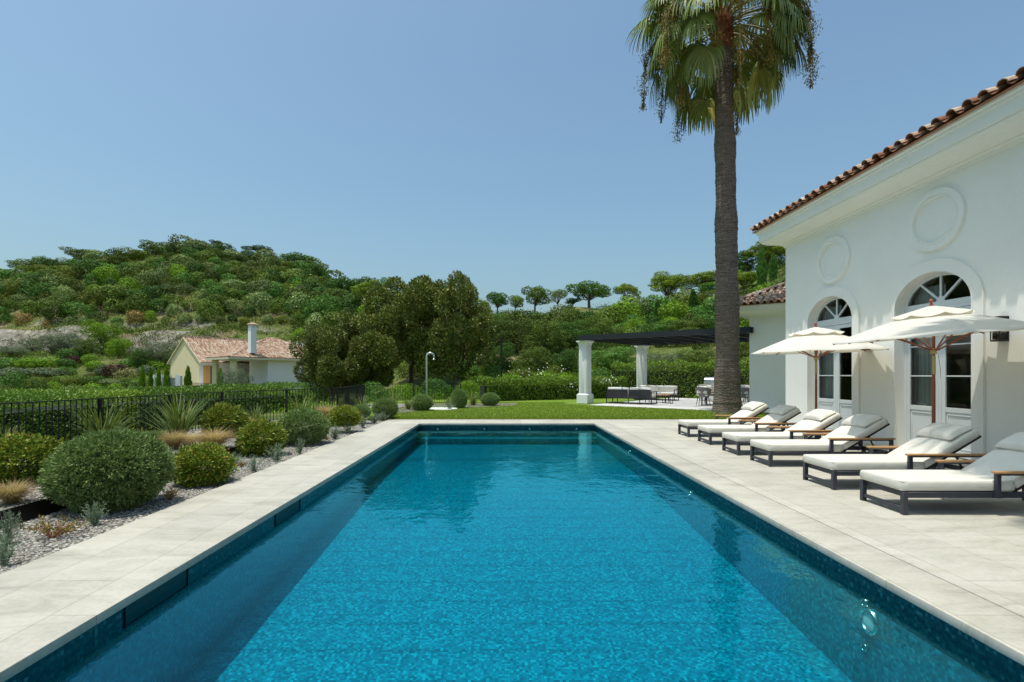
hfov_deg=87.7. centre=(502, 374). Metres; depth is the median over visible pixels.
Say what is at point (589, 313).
wild shrub
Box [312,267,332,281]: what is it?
wild shrub
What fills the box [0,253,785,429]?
terrain
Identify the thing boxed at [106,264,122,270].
wild shrub
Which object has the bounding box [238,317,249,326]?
wild shrub
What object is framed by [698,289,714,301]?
wild shrub
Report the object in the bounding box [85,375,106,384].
shrub
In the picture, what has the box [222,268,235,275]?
wild shrub
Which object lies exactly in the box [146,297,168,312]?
wild shrub
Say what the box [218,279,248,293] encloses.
wild shrub
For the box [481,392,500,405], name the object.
clipped bush
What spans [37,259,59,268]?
wild shrub
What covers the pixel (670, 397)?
side table
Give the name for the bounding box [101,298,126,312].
wild shrub
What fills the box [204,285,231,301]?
wild shrub
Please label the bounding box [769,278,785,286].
wild shrub
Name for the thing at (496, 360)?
leafy tree
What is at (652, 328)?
leafy tree
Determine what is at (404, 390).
shrub
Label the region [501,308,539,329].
wild shrub
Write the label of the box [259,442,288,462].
lavender tuft
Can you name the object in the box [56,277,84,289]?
wild shrub
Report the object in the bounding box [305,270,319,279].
wild shrub
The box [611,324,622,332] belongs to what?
wild shrub
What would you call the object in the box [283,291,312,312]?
wild shrub
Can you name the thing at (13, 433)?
strappy plant
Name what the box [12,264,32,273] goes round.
wild shrub
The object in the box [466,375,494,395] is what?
shrub
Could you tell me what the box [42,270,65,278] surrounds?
wild shrub
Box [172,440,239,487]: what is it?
mottled shrub
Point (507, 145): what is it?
sky
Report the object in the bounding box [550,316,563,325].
wild shrub
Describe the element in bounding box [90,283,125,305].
wild shrub
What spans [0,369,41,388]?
shrub
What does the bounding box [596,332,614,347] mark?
wild shrub
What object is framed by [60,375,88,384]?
shrub
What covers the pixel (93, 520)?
lavender tuft
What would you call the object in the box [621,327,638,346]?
wild shrub
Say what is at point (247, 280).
wild shrub
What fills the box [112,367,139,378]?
shrub
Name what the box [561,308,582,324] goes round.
wild shrub
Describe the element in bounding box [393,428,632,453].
pool water
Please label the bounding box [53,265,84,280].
wild shrub
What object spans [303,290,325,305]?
wild shrub
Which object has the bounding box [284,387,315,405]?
shrub
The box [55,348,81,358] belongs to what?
shrub
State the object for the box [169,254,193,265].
wild shrub
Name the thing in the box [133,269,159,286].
wild shrub
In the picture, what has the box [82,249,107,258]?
wild shrub
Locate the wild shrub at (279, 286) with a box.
[263,281,287,300]
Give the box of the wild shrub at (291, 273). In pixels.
[275,268,306,285]
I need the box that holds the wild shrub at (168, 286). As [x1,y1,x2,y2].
[159,283,176,294]
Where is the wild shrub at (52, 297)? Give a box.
[46,295,58,304]
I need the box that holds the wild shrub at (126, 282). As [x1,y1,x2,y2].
[116,277,142,289]
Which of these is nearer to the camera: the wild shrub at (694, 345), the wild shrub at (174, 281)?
the wild shrub at (694, 345)
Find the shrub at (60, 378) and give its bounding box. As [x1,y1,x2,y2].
[50,375,76,383]
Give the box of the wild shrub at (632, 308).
[605,295,645,325]
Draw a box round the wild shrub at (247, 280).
[243,277,264,291]
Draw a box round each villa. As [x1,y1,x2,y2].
[167,322,312,393]
[750,66,1023,459]
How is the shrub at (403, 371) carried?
on the terrain at (7, 334)
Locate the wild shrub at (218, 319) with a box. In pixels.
[214,316,225,323]
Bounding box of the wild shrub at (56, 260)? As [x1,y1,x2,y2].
[51,257,69,265]
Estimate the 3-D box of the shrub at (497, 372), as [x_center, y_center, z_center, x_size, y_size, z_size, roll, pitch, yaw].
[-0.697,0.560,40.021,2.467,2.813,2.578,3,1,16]
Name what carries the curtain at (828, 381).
hanging from the villa at (885, 235)
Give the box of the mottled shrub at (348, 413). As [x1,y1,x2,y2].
[326,404,362,426]
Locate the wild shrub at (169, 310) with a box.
[165,303,182,316]
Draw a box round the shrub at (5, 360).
[0,357,22,367]
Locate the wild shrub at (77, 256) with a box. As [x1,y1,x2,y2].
[72,252,87,260]
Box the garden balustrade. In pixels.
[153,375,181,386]
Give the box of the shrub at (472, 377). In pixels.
[342,359,748,401]
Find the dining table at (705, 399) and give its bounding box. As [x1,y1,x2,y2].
[701,389,713,404]
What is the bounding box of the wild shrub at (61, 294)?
[49,285,74,299]
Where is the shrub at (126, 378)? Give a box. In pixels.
[118,377,130,381]
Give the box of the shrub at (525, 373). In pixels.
[514,368,535,381]
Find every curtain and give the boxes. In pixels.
[822,305,841,398]
[914,284,945,405]
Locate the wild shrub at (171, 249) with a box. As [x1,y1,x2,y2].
[162,244,181,254]
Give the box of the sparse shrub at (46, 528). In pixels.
[16,515,91,538]
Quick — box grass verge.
[14,405,333,456]
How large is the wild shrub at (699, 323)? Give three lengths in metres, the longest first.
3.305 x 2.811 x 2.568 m
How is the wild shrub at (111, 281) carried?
on the terrain at (7, 334)
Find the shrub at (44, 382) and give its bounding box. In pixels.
[17,377,52,389]
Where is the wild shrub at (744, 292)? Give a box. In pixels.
[739,286,757,296]
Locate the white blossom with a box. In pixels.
[491,360,617,395]
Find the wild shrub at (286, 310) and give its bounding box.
[282,297,301,314]
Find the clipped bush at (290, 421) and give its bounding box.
[277,407,331,444]
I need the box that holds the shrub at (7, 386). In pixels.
[0,384,19,392]
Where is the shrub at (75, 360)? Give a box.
[66,355,80,363]
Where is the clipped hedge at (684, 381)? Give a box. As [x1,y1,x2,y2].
[609,356,748,397]
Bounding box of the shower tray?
[431,407,456,409]
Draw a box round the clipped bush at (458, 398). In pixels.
[450,388,467,407]
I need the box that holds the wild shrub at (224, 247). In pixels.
[215,243,236,255]
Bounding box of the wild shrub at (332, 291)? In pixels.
[322,287,347,302]
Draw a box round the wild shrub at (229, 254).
[217,249,243,260]
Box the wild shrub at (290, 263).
[283,261,296,268]
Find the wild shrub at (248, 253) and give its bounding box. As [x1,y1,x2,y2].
[239,249,257,259]
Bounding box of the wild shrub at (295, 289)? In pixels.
[289,284,307,295]
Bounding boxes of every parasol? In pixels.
[751,322,888,437]
[831,299,1023,469]
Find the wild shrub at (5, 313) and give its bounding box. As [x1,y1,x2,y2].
[0,306,12,322]
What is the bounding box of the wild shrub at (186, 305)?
[181,298,198,309]
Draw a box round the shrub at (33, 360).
[12,357,47,368]
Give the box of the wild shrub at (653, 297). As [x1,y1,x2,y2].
[641,293,675,319]
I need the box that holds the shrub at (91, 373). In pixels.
[83,372,94,375]
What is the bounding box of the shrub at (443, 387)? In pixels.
[415,377,454,399]
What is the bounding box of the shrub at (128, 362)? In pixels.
[118,357,135,367]
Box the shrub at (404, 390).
[386,383,420,399]
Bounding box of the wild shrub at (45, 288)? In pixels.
[25,281,57,298]
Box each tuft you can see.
[0,476,40,504]
[0,509,24,542]
[0,532,21,565]
[71,501,108,525]
[155,428,190,448]
[175,431,199,445]
[178,424,237,447]
[232,451,248,463]
[235,460,246,466]
[245,454,265,471]
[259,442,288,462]
[293,437,304,453]
[312,404,339,418]
[329,425,342,438]
[340,422,352,433]
[358,415,367,427]
[367,412,380,423]
[378,411,386,420]
[444,402,454,408]
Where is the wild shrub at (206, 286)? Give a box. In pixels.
[197,278,220,294]
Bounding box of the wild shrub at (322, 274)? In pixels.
[311,271,326,279]
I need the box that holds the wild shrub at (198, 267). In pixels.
[184,260,204,280]
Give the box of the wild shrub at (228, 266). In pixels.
[217,263,231,268]
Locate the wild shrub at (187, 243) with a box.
[177,238,211,255]
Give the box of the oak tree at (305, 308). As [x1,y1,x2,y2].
[298,294,339,325]
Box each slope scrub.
[316,261,785,397]
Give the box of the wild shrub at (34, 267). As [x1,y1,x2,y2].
[21,264,50,271]
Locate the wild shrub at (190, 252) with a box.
[179,247,198,260]
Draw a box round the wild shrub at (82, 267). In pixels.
[68,260,104,277]
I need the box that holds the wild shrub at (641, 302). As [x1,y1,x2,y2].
[620,294,654,318]
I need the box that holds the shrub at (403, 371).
[396,363,424,375]
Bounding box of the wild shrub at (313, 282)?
[300,280,329,291]
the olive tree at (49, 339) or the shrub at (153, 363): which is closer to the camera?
the shrub at (153, 363)
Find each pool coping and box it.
[0,423,419,681]
[381,419,605,424]
[594,423,1023,665]
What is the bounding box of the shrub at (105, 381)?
[97,378,124,384]
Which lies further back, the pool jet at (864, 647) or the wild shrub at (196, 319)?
the wild shrub at (196, 319)
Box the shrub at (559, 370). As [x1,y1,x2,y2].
[544,364,565,376]
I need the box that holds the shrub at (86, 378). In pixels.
[77,375,100,384]
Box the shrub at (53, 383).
[45,380,63,389]
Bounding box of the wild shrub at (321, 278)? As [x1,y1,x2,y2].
[309,275,325,281]
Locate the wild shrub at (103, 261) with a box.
[97,259,111,263]
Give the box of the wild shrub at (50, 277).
[37,274,60,287]
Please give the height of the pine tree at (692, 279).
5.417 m
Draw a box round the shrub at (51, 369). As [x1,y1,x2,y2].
[34,367,68,375]
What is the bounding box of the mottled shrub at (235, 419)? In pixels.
[199,401,249,436]
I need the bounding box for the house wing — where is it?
[739,281,785,409]
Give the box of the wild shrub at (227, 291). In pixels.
[221,288,241,299]
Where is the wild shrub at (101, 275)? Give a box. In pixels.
[91,263,120,283]
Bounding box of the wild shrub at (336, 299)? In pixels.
[323,296,344,312]
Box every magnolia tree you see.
[288,324,373,403]
[313,320,382,393]
[334,304,405,400]
[356,274,449,388]
[404,270,495,389]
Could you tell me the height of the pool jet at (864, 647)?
0.069 m
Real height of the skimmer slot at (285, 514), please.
0.160 m
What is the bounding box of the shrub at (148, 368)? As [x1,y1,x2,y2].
[136,364,155,375]
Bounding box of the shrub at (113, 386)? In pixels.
[104,383,121,387]
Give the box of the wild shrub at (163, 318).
[160,315,169,321]
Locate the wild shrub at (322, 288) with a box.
[312,286,330,296]
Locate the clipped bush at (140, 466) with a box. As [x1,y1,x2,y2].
[36,426,177,513]
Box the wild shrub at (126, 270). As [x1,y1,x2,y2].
[118,261,154,277]
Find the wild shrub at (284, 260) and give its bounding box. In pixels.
[279,258,289,266]
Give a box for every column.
[576,340,593,403]
[634,345,648,386]
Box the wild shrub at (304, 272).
[300,270,312,276]
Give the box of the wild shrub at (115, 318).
[110,317,123,323]
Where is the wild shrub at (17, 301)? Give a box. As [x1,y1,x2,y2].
[7,293,28,305]
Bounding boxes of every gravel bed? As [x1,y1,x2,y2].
[0,403,370,510]
[1,420,385,571]
[367,403,515,412]
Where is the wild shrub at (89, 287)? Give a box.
[84,284,98,294]
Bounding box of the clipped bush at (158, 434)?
[143,430,169,442]
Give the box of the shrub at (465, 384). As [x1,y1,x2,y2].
[452,380,479,398]
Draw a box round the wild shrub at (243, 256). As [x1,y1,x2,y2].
[233,254,248,261]
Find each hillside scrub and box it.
[0,252,301,333]
[1,252,356,333]
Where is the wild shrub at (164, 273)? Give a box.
[147,267,171,285]
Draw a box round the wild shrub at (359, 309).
[357,304,375,313]
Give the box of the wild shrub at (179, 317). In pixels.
[176,312,192,323]
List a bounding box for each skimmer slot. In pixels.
[124,568,188,627]
[275,499,300,526]
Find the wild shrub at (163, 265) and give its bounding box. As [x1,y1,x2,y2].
[158,260,177,275]
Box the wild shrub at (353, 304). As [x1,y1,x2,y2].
[336,294,361,314]
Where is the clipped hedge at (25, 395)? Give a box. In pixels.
[0,381,309,439]
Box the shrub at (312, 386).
[302,369,334,403]
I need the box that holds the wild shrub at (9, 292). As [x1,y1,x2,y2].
[3,278,29,299]
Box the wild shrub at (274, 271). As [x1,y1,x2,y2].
[265,269,285,284]
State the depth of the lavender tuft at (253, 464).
8.86 m
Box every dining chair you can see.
[695,386,711,405]
[704,385,713,402]
[741,386,748,402]
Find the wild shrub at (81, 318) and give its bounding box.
[78,316,90,324]
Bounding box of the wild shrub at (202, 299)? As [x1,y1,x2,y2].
[194,298,206,306]
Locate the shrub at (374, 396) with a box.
[365,381,390,402]
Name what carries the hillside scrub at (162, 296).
on the terrain at (7, 334)
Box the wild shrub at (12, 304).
[1,298,20,310]
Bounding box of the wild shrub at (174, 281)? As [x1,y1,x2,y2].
[167,277,184,287]
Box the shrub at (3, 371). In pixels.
[0,367,29,377]
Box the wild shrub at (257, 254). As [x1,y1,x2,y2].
[251,248,278,261]
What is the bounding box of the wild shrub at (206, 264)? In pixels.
[201,262,218,272]
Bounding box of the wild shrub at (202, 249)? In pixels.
[199,246,215,251]
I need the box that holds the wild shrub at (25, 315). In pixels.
[13,313,33,324]
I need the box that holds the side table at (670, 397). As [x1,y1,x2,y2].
[662,394,672,403]
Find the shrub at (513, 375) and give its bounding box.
[497,372,527,385]
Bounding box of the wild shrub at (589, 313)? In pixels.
[577,311,598,323]
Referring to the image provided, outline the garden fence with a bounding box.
[0,383,460,441]
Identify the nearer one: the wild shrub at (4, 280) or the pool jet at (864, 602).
the pool jet at (864, 602)
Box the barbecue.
[704,377,713,384]
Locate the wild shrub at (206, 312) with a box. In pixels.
[192,300,224,318]
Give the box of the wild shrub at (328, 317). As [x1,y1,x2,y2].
[319,311,352,328]
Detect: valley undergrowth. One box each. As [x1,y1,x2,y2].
[0,332,335,406]
[15,334,281,385]
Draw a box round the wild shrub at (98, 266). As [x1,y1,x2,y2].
[86,262,109,272]
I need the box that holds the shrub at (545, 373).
[528,370,557,384]
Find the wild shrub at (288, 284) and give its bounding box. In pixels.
[278,282,291,291]
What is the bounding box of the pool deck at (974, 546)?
[619,428,1023,617]
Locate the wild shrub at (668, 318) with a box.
[658,316,678,328]
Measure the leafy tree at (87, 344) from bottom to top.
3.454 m
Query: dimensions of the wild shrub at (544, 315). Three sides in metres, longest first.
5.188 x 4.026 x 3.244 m
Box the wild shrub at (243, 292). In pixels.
[235,290,247,299]
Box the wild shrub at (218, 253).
[205,248,225,259]
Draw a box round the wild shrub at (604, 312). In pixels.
[597,305,626,326]
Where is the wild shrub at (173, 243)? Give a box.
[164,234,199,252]
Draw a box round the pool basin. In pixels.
[62,432,987,681]
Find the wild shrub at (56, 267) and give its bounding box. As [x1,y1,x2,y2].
[49,265,61,270]
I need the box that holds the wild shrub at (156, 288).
[143,285,171,300]
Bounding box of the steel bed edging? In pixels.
[0,424,333,528]
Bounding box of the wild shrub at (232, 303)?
[222,298,246,313]
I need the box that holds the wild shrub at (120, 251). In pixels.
[109,246,137,259]
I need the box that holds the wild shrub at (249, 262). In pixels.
[243,260,257,266]
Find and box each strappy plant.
[0,422,30,436]
[59,396,161,433]
[135,391,211,436]
[244,404,275,420]
[282,392,321,410]
[352,395,374,406]
[380,390,402,402]
[402,397,412,408]
[467,390,481,404]
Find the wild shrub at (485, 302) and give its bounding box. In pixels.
[464,297,492,312]
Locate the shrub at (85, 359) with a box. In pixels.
[79,353,99,364]
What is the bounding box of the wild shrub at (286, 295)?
[281,285,308,306]
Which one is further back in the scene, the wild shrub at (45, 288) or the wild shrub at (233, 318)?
the wild shrub at (45, 288)
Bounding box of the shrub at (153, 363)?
[144,358,165,367]
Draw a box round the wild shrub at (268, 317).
[261,314,274,323]
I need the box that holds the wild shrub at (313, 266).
[307,263,324,275]
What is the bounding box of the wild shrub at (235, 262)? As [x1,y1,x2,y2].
[225,260,240,266]
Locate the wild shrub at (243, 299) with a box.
[241,293,261,305]
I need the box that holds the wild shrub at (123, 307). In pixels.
[118,300,140,312]
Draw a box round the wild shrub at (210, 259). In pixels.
[207,257,225,265]
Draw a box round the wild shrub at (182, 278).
[171,272,197,287]
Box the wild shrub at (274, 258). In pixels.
[255,251,283,268]
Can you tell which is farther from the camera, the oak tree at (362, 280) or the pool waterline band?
the oak tree at (362, 280)
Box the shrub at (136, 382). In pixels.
[123,380,147,385]
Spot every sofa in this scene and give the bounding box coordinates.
[606,387,656,404]
[634,385,678,400]
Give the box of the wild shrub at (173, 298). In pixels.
[159,293,185,308]
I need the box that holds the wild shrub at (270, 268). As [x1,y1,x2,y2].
[261,265,284,275]
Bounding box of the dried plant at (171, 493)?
[158,486,179,499]
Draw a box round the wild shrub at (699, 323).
[685,316,710,328]
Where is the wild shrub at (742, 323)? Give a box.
[739,317,748,326]
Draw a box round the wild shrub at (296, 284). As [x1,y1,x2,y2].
[288,279,306,289]
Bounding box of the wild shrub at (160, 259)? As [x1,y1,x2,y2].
[153,257,168,263]
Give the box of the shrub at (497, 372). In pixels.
[483,364,507,383]
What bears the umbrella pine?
on the terrain at (7, 334)
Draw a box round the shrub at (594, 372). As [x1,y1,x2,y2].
[591,366,610,383]
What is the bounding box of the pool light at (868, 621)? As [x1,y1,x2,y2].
[858,607,878,635]
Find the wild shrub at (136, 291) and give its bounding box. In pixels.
[124,288,147,300]
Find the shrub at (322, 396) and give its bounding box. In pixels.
[314,389,339,400]
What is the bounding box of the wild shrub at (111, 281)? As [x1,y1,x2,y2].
[101,277,117,287]
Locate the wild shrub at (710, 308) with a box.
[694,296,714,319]
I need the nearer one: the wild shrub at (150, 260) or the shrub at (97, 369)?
the shrub at (97, 369)
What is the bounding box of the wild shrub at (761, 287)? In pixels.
[750,282,774,291]
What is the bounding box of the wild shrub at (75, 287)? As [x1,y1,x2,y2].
[70,283,86,293]
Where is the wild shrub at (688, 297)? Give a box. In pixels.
[678,294,705,309]
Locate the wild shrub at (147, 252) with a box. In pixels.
[139,250,157,256]
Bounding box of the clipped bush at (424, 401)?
[409,393,433,410]
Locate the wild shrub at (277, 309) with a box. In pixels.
[268,296,286,313]
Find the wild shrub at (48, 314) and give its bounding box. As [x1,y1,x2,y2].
[38,298,72,319]
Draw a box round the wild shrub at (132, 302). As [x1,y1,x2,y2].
[124,291,153,315]
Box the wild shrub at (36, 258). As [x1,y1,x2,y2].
[29,256,51,264]
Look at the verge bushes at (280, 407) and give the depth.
22.68 m
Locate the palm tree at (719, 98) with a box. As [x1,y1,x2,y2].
[625,0,822,413]
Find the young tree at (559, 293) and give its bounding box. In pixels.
[549,289,567,307]
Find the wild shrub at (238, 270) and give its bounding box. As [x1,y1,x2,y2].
[227,264,256,280]
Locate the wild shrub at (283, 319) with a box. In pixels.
[276,314,288,323]
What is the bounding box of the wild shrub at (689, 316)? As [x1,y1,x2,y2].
[681,313,696,320]
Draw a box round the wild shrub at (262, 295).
[246,291,275,312]
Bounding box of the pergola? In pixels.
[578,327,753,345]
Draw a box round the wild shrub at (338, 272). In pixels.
[324,268,348,284]
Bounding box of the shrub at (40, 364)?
[29,357,65,367]
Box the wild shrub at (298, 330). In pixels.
[291,327,305,338]
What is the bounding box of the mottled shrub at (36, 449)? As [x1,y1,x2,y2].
[0,430,64,485]
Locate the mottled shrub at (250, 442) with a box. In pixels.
[233,416,288,456]
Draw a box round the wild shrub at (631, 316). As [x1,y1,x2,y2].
[619,314,642,330]
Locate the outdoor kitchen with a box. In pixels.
[699,384,748,400]
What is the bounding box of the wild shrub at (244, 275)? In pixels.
[235,272,256,285]
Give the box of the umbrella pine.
[612,283,641,300]
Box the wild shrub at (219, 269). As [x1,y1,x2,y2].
[211,265,225,277]
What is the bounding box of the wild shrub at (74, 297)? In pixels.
[69,291,90,307]
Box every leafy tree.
[72,338,99,355]
[78,319,131,354]
[104,338,133,357]
[129,347,153,367]
[473,312,514,341]
[480,342,517,374]
[494,317,536,352]
[511,346,553,376]
[518,319,570,354]
[549,349,578,374]
[550,319,600,350]
[577,315,624,344]
[591,346,635,370]
[622,317,645,332]
[635,319,680,331]
[664,319,707,330]
[675,347,715,370]
[692,315,714,328]
[739,342,748,367]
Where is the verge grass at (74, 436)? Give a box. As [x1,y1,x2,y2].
[13,423,209,468]
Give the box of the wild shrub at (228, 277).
[219,273,237,285]
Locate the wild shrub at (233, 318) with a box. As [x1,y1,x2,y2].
[227,314,237,322]
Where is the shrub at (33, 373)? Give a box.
[5,368,57,376]
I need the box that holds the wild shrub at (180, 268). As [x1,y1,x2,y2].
[166,263,188,279]
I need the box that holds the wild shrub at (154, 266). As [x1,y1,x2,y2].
[148,262,166,270]
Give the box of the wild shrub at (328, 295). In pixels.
[310,293,331,311]
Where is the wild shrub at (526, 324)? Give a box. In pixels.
[515,315,542,335]
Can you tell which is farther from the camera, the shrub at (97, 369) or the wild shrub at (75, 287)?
the wild shrub at (75, 287)
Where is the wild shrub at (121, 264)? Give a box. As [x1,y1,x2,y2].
[118,262,141,270]
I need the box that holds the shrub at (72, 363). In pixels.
[55,358,80,367]
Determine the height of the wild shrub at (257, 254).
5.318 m
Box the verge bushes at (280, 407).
[257,396,342,413]
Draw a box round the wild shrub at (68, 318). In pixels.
[63,316,76,324]
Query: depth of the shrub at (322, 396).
47.17 m
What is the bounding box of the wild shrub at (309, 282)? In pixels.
[295,277,328,297]
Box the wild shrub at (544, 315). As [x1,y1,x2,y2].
[528,312,554,323]
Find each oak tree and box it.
[5,258,37,269]
[58,246,93,257]
[137,239,166,249]
[208,239,221,244]
[241,244,272,251]
[246,278,280,303]
[279,251,314,262]
[298,294,339,325]
[302,260,328,269]
[323,276,356,292]
[345,276,378,293]
[485,291,509,312]
[507,295,523,309]
[521,285,550,310]
[565,297,580,304]
[566,280,611,307]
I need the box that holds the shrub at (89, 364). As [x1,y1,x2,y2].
[84,360,107,369]
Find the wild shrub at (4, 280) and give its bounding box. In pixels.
[0,277,15,285]
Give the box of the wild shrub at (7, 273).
[0,269,14,279]
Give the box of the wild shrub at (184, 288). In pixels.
[173,283,195,295]
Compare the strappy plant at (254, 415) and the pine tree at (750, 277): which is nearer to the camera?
the strappy plant at (254, 415)
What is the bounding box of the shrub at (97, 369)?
[93,364,110,374]
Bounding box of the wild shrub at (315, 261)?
[297,256,321,263]
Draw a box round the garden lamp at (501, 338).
[500,337,507,384]
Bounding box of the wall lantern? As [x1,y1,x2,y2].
[990,316,1008,341]
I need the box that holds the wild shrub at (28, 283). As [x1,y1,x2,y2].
[13,278,43,298]
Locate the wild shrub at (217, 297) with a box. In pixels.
[203,293,229,310]
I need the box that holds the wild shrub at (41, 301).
[35,298,55,311]
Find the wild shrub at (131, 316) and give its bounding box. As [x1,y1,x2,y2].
[123,310,144,323]
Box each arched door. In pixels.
[815,297,851,429]
[904,272,970,459]
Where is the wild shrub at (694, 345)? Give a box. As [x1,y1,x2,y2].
[691,343,711,349]
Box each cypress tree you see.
[139,364,145,399]
[148,367,153,399]
[155,365,161,396]
[163,365,170,397]
[183,365,191,385]
[217,367,223,383]
[653,300,661,321]
[688,289,697,312]
[756,247,767,289]
[768,253,778,280]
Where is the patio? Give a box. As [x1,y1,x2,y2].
[592,398,768,412]
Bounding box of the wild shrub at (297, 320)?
[288,313,305,327]
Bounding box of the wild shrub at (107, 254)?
[103,247,122,259]
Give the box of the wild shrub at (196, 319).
[194,314,206,322]
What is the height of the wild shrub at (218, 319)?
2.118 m
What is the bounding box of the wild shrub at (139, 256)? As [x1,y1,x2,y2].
[124,249,148,260]
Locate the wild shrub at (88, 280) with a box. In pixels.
[82,273,102,286]
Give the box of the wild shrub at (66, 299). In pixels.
[56,296,76,305]
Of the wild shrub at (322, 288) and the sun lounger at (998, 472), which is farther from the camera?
the wild shrub at (322, 288)
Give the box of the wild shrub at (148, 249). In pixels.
[142,244,165,256]
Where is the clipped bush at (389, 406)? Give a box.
[371,397,398,417]
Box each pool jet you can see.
[860,598,868,606]
[860,643,868,651]
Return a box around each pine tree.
[350,279,380,303]
[379,277,394,295]
[648,271,685,297]
[679,270,715,293]
[695,282,715,293]
[737,250,756,272]
[737,270,756,291]
[744,241,785,270]
[770,252,785,261]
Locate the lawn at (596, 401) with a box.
[365,397,766,418]
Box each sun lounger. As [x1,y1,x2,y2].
[678,401,768,436]
[698,405,800,444]
[722,409,842,455]
[750,414,895,466]
[803,423,985,489]
[860,432,1023,514]
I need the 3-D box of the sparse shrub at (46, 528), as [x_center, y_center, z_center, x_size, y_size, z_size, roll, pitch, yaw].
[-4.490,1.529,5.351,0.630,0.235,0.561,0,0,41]
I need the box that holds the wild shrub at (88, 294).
[81,288,121,306]
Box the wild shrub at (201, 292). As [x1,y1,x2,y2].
[195,289,207,298]
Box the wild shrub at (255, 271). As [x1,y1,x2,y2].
[248,270,261,278]
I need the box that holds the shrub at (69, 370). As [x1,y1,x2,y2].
[54,366,76,373]
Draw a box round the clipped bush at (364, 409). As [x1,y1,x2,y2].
[352,404,370,417]
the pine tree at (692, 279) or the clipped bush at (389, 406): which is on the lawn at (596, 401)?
the clipped bush at (389, 406)
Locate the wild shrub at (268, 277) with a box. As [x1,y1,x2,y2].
[255,272,273,280]
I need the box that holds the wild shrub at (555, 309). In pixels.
[548,303,576,319]
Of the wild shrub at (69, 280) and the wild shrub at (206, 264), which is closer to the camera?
the wild shrub at (69, 280)
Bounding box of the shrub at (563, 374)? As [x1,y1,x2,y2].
[551,371,578,384]
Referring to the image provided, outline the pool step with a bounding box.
[416,437,597,444]
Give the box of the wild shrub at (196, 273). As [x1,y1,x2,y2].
[189,271,210,287]
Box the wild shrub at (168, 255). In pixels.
[162,252,181,261]
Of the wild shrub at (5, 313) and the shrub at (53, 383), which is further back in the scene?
the wild shrub at (5, 313)
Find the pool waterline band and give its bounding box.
[4,425,1023,681]
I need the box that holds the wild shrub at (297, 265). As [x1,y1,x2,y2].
[291,260,312,270]
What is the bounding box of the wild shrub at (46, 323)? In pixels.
[42,319,51,324]
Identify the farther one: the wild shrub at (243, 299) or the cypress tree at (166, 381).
the wild shrub at (243, 299)
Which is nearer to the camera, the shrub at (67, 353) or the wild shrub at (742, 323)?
the wild shrub at (742, 323)
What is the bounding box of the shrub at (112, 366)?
[100,362,128,376]
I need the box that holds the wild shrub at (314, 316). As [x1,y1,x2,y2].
[304,311,329,331]
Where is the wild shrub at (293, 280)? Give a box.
[286,276,302,286]
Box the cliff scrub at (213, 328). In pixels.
[0,309,357,357]
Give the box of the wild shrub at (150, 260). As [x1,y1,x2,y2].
[143,256,159,263]
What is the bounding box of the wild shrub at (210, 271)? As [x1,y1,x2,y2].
[199,269,221,284]
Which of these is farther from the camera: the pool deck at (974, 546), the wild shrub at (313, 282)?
the wild shrub at (313, 282)
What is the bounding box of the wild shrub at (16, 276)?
[9,272,41,281]
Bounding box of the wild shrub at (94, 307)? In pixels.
[86,303,97,311]
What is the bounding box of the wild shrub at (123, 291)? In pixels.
[112,285,134,301]
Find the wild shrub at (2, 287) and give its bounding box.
[0,283,13,295]
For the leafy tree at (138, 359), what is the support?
on the terrain at (7, 334)
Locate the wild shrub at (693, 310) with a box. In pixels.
[685,304,711,317]
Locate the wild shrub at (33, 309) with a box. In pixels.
[18,300,40,316]
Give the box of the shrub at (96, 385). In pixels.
[83,382,105,389]
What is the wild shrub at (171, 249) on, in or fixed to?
on the terrain at (7, 334)
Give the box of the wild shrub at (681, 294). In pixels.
[673,288,699,300]
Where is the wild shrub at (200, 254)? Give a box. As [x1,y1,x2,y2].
[193,250,217,261]
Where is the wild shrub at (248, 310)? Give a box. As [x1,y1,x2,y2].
[242,306,255,316]
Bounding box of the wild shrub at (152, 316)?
[144,310,157,320]
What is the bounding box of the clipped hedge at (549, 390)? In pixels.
[476,375,626,400]
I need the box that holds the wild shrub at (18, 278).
[12,276,37,290]
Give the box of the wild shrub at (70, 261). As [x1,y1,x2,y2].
[64,259,80,265]
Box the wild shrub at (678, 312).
[657,298,690,321]
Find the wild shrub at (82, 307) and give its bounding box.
[60,301,91,318]
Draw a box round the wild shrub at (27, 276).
[19,272,54,287]
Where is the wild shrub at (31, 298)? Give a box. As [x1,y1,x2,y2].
[20,296,41,306]
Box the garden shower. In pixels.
[426,352,434,394]
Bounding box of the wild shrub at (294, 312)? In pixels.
[290,309,306,318]
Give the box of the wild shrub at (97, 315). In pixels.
[84,310,108,321]
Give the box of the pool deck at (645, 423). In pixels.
[600,419,785,427]
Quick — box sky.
[0,0,1023,314]
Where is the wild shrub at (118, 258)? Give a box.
[106,255,130,264]
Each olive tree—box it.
[0,345,31,356]
[15,337,46,352]
[33,334,65,353]
[52,332,84,349]
[142,341,176,364]
[219,367,253,396]
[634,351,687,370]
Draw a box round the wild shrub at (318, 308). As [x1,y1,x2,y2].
[309,306,328,319]
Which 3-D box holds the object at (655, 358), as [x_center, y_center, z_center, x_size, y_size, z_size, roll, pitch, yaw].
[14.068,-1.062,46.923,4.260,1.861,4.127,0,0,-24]
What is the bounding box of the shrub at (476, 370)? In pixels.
[452,362,481,378]
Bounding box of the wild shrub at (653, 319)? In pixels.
[644,315,660,328]

